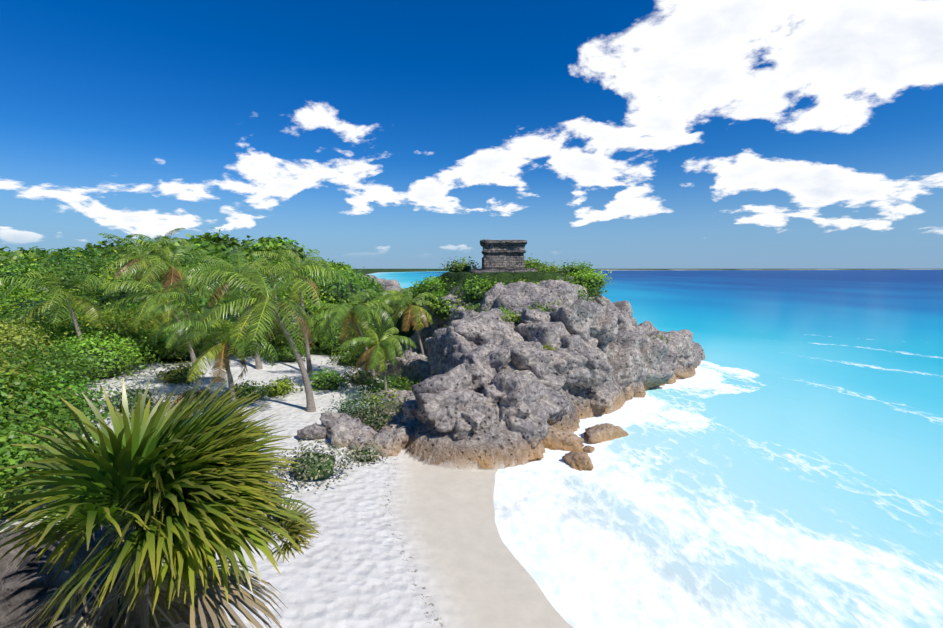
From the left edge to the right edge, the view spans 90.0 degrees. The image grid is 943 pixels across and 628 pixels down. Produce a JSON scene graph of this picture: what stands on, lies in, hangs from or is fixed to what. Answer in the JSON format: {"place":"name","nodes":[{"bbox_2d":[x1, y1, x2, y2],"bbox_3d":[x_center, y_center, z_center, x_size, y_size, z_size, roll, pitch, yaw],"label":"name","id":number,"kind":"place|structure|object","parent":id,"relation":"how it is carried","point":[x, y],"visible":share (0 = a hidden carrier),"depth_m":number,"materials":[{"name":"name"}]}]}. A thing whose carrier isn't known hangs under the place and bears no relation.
{"place":"outdoors","nodes":[
{"label":"outdoors","id":0,"kind":"place"},
{"bbox_2d":[0,269,942,627],"bbox_3d":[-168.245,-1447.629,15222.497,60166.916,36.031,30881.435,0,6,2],"label":"sandy beach","id":1,"kind":"structure","parent":0,"point":[408,537],"depth_m":22.29,"materials":[{"name":"white sand"}]},
{"bbox_2d":[0,508,223,627],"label":"cliff rocks","id":2,"kind":"object","parent":1,"relation":"on","point":[25,586],"visible":0.27,"depth_m":7.18,"materials":[{"name":"grey stone"}]},
{"bbox_2d":[125,540,148,627],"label":"plant trunk","id":3,"kind":"object","parent":1,"relation":"on","point":[136,608],"visible":0.38,"depth_m":6.34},
{"bbox_2d":[0,364,321,627],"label":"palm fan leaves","id":4,"kind":"object","parent":1,"relation":"on","point":[196,489],"visible":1,"depth_m":5.66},
{"bbox_2d":[14,556,283,627],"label":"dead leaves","id":5,"kind":"object","parent":4,"relation":"attached to","point":[215,597],"visible":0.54,"depth_m":6.27,"materials":[{"name":"brown plant"}]},
{"bbox_2d":[4,245,346,271],"bbox_3d":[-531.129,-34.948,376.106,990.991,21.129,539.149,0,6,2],"label":"jungle tree","id":6,"kind":"object","parent":1,"relation":"on","point":[223,251],"depth_m":148.34,"materials":[{"name":"green plant"}]},
{"bbox_2d":[0,227,354,271],"bbox_3d":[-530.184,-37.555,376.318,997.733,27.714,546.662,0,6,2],"label":"jungle tree leaves","id":7,"kind":"object","parent":6,"relation":"attached to","point":[213,242],"visible":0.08,"depth_m":139.56,"materials":[{"name":"green plant"}]},
{"bbox_2d":[0,264,369,336],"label":"bushes","id":8,"kind":"object","parent":1,"relation":"on","point":[346,295],"visible":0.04,"depth_m":65.24,"materials":[{"name":"green plant"}]},
{"bbox_2d":[0,247,386,337],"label":"tree leaves","id":9,"kind":"object","parent":1,"relation":"on","point":[63,269],"visible":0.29,"depth_m":67.87,"materials":[{"name":"green plant"}]},
{"bbox_2d":[0,296,425,564],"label":"shrub","id":10,"kind":"object","parent":1,"relation":"on","point":[21,387],"depth_m":34.63,"materials":[{"name":"green plant"}]},
{"bbox_2d":[0,228,434,413],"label":"coconut palm","id":11,"kind":"object","parent":1,"relation":"on","point":[161,304],"depth_m":40.69,"materials":[{"name":"green plant"}]},
{"bbox_2d":[62,259,410,348],"bbox_3d":[-29.942,-2.810,50.103,50.177,9.554,21.058,3,6,29],"label":"coconut palm","id":12,"kind":"object","parent":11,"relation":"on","point":[206,319],"visible":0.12,"depth_m":42.04,"materials":[{"name":"green"}]},
{"bbox_2d":[353,274,409,294],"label":"inland rock outcrops","id":13,"kind":"object","parent":1,"relation":"on","point":[392,284],"visible":0.06,"depth_m":94.47,"materials":[{"name":"grey stone"}]},
{"bbox_2d":[366,264,600,317],"bbox_3d":[2.341,-2.691,61.626,25.421,8.118,37.464,-3,7,-32],"label":"headland shrub","id":14,"kind":"object","parent":1,"relation":"on","point":[440,314],"visible":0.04,"depth_m":52.69,"materials":[{"name":"green plant"}]},
{"bbox_2d":[297,279,705,470],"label":"headland rocks","id":15,"kind":"object","parent":1,"relation":"on","point":[470,356],"visible":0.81,"depth_m":37.51,"materials":[{"name":"grey stone"}]},
{"bbox_2d":[470,239,536,272],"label":"stone temple","id":16,"kind":"structure","parent":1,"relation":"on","point":[503,255],"depth_m":58.75,"materials":[{"name":"stone"}]},
{"bbox_2d":[360,254,674,412],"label":"shrubs","id":17,"kind":"object","parent":1,"relation":"on","point":[420,289],"visible":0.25,"depth_m":52.49,"materials":[{"name":"green plant"}]},
{"bbox_2d":[0,0,942,268],"label":"sky","id":18,"kind":"structure","parent":0,"point":[368,134],"materials":[{"name":"blue"}]},
{"bbox_2d":[368,270,942,627],"bbox_3d":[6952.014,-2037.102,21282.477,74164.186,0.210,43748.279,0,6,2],"label":"sea water","id":19,"kind":"structure","parent":0,"point":[776,461],"depth_m":27.81,"materials":[{"name":"blue liquid"}]}
]}

